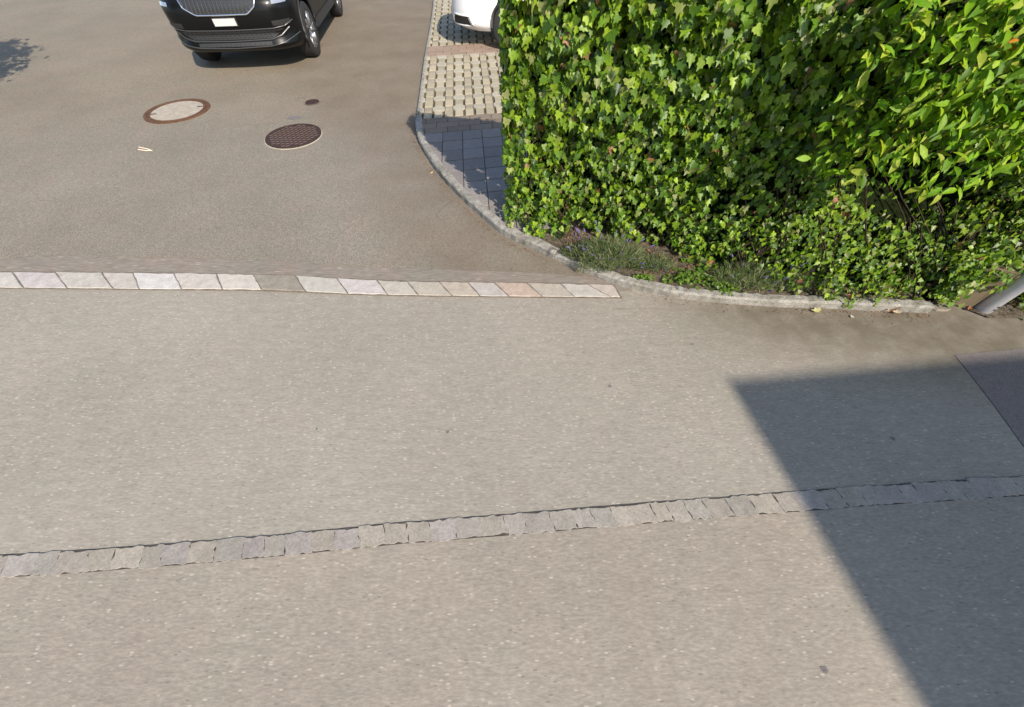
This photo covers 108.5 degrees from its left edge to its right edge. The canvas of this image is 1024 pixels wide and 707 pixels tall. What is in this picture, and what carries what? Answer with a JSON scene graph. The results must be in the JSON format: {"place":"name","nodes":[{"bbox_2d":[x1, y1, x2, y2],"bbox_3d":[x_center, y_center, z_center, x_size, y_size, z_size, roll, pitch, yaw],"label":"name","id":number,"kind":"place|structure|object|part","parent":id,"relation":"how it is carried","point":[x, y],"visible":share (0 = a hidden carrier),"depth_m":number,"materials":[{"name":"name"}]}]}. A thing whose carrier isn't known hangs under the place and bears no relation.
{"place":"outdoors","nodes":[
{"label":"outdoors","id":0,"kind":"place"},
{"bbox_2d":[0,0,593,276],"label":"forecourt","id":1,"kind":"structure","parent":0,"point":[85,85],"depth_m":4.34,"materials":[{"name":"grey asphalt"}]},
{"bbox_2d":[143,99,210,123],"bbox_3d":[-4.548,-3.300,5.016,0.808,0.016,0.808,0,54,0],"label":"manhole","id":2,"kind":"object","parent":1,"relation":"on","point":[176,111],"visible":1,"depth_m":4.99,"materials":[{"name":"metal"}]},
{"bbox_2d":[159,0,342,60],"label":"parked car","id":3,"kind":"object","parent":1,"relation":"on","point":[208,30],"visible":1,"depth_m":5.46,"materials":[{"name":"black paint"}]},
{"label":"window","id":4,"kind":"part","parent":3,"relation":"part of","materials":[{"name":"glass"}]},
{"bbox_2d":[264,123,322,149],"bbox_3d":[-2.703,-2.692,4.570,0.683,0.016,0.687,0,54,0],"label":"manhole","id":5,"kind":"object","parent":1,"relation":"on","point":[293,136],"visible":1,"depth_m":4.56,"materials":[{"name":"metal"}]},
{"bbox_2d":[286,106,322,119],"bbox_3d":[-2.759,-3.231,4.967,0.190,0.001,0.549,38,62,24],"label":"stain","id":6,"kind":"object","parent":1,"relation":"on","point":[294,117],"visible":1,"depth_m":4.89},
{"bbox_2d":[305,99,318,104],"bbox_3d":[-2.813,-3.540,5.192,0.196,0.009,0.196,0,54,0],"label":"valve cap","id":7,"kind":"object","parent":1,"relation":"on","point":[311,101],"visible":1,"depth_m":5.18,"materials":[{"name":"metal"}]},
{"bbox_2d":[417,0,434,114],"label":"path edging","id":8,"kind":"object","parent":1,"relation":"on","point":[422,80],"visible":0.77,"depth_m":5.94,"materials":[{"name":"stone"}]},
{"bbox_2d":[415,115,559,258],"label":"kerb","id":9,"kind":"structure","parent":1,"relation":"on","point":[487,215],"depth_m":3.56,"materials":[{"name":"stone"}]},
{"bbox_2d":[0,255,633,291],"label":"asphalt strip","id":10,"kind":"object","parent":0,"point":[65,263],"visible":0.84,"depth_m":3.12,"materials":[{"name":"grey asphalt"}]},
{"bbox_2d":[0,288,1023,554],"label":"pavement","id":11,"kind":"structure","parent":0,"point":[128,418],"depth_m":2.35,"materials":[{"name":"grey asphalt"}]},
{"bbox_2d":[554,250,933,312],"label":"kerb","id":12,"kind":"structure","parent":11,"relation":"on","point":[754,299],"depth_m":2.86,"materials":[{"name":"stone"}]},
{"bbox_2d":[811,307,820,312],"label":"dry leaf","id":13,"kind":"object","parent":11,"relation":"on","point":[818,310],"visible":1,"depth_m":2.83,"materials":[{"name":"yellow plant"}]},
{"bbox_2d":[932,304,950,311],"bbox_3d":[3.300,-0.355,2.854,0.175,0.018,0.080,0,54,0],"label":"broken stone","id":14,"kind":"object","parent":11,"relation":"on","point":[941,308],"visible":0.71,"depth_m":2.84,"materials":[{"name":"beige stone"}]},
{"bbox_2d":[955,349,1023,445],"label":"asphalt patch","id":15,"kind":"object","parent":11,"relation":"on","point":[998,376],"visible":1,"depth_m":2.48,"materials":[{"name":"grey asphalt"}]},
{"bbox_2d":[955,356,1023,446],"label":"seam","id":16,"kind":"object","parent":11,"relation":"on","point":[991,402],"visible":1,"depth_m":2.38,"materials":[{"name":"grey"}]},
{"bbox_2d":[0,496,1023,706],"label":"road","id":17,"kind":"structure","parent":0,"point":[909,605],"depth_m":1.70,"materials":[{"name":"grey asphalt"}]},
{"bbox_2d":[0,476,1023,577],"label":"cobble line","id":18,"kind":"object","parent":17,"relation":"on","point":[57,563],"visible":1,"depth_m":1.94,"materials":[{"name":"stone"}]},
{"bbox_2d":[419,0,608,232],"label":"paved bay","id":19,"kind":"object","parent":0,"point":[447,130],"visible":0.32,"depth_m":4.85,"materials":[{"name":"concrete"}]},
{"bbox_2d":[451,0,523,44],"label":"parked car","id":20,"kind":"object","parent":19,"relation":"on","point":[479,15],"visible":0.23,"depth_m":6.06,"materials":[{"name":"white paint"}]},
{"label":"window","id":21,"kind":"part","parent":20,"relation":"part of","materials":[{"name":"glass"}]},
{"bbox_2d":[422,0,1023,317],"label":"soil","id":22,"kind":"structure","parent":0,"point":[1007,311],"depth_m":3.09,"materials":[{"name":"brown soil"}]},
{"bbox_2d":[428,8,499,117],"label":"joint grass","id":23,"kind":"structure","parent":22,"relation":"on","point":[462,61],"depth_m":5.83,"materials":[{"name":"green plant"}]},
{"bbox_2d":[561,232,591,257],"bbox_3d":[0.536,-0.888,3.087,0.276,0.201,0.224,19,56,13],"label":"lavender","id":24,"kind":"object","parent":22,"relation":"on","point":[567,250],"visible":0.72,"depth_m":3.10,"materials":[{"name":"green plant"}]},
{"bbox_2d":[566,220,654,276],"bbox_3d":[0.808,-0.839,3.018,0.666,0.292,0.541,24,57,17],"label":"lavender","id":25,"kind":"object","parent":22,"relation":"on","point":[612,245],"visible":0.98,"depth_m":3.00,"materials":[{"name":"green plant"}]},
{"bbox_2d":[633,273,655,281],"bbox_3d":[1.056,-0.600,2.962,0.198,0.065,0.126,0,54,0],"label":"weed","id":26,"kind":"object","parent":22,"relation":"on","point":[645,276],"visible":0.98,"depth_m":2.96,"materials":[{"name":"green plant"}]},
{"bbox_2d":[633,251,677,274],"bbox_3d":[1.161,-0.764,3.011,0.362,0.181,0.299,-29,59,-20],"label":"lavender","id":27,"kind":"object","parent":22,"relation":"on","point":[658,263],"visible":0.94,"depth_m":3.02,"materials":[{"name":"green plant"}]},
{"bbox_2d":[410,123,933,338],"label":"leaf litter","id":28,"kind":"object","parent":22,"relation":"on","point":[568,236],"visible":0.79,"depth_m":3.15,"materials":[{"name":"brown plant"}]},
{"bbox_2d":[659,266,716,289],"bbox_3d":[1.453,-0.616,2.970,0.556,0.090,0.308,0,54,0],"label":"weed","id":29,"kind":"object","parent":22,"relation":"on","point":[682,276],"visible":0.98,"depth_m":2.96,"materials":[{"name":"green plant"}]},
{"bbox_2d":[706,278,749,296],"bbox_3d":[1.694,-0.515,2.900,0.335,0.086,0.215,0,54,0],"label":"weed","id":30,"kind":"object","parent":22,"relation":"on","point":[726,289],"visible":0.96,"depth_m":2.89,"materials":[{"name":"green plant"}]},
{"bbox_2d":[710,250,788,291],"bbox_3d":[1.875,-0.656,2.922,0.584,0.218,0.494,23,57,16],"label":"lavender","id":31,"kind":"object","parent":22,"relation":"on","point":[755,276],"visible":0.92,"depth_m":2.90,"materials":[{"name":"green plant"}]},
{"bbox_2d":[497,0,1023,309],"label":"ivy hedge","id":32,"kind":"object","parent":22,"relation":"on","point":[692,125],"visible":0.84,"depth_m":2.65,"materials":[{"name":"green plant"}]},
{"bbox_2d":[774,262,821,292],"bbox_3d":[2.231,-0.591,2.868,0.410,0.210,0.250,0,54,0],"label":"lavender","id":33,"kind":"object","parent":22,"relation":"on","point":[796,281],"visible":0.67,"depth_m":2.88,"materials":[{"name":"green plant"}]},
{"bbox_2d":[795,0,1023,205],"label":"shrub","id":34,"kind":"object","parent":22,"relation":"on","point":[933,116],"visible":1,"depth_m":1.80,"materials":[{"name":"green plant"}]},
{"bbox_2d":[942,264,1018,307],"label":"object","id":35,"kind":"structure","parent":22,"relation":"on","point":[976,297],"depth_m":2.73,"materials":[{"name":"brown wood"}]},
{"bbox_2d":[974,270,1023,313],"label":"metal pole","id":36,"kind":"object","parent":22,"relation":"on","point":[992,302],"visible":0.78,"depth_m":2.71,"materials":[{"name":"metal"}]},
{"bbox_2d":[1007,268,1023,319],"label":"ground ivy","id":37,"kind":"object","parent":22,"relation":"on","point":[1016,299],"visible":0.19,"depth_m":2.86,"materials":[{"name":"green plant"}]},
{"label":"ground","id":38,"kind":"structure","parent":0,"visible":0},
{"bbox_2d":[0,271,621,297],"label":"stone border","id":39,"kind":"object","parent":38,"relation":"on","point":[159,281],"visible":0.99,"depth_m":3.00,"materials":[{"name":"grey stone"}]}
]}

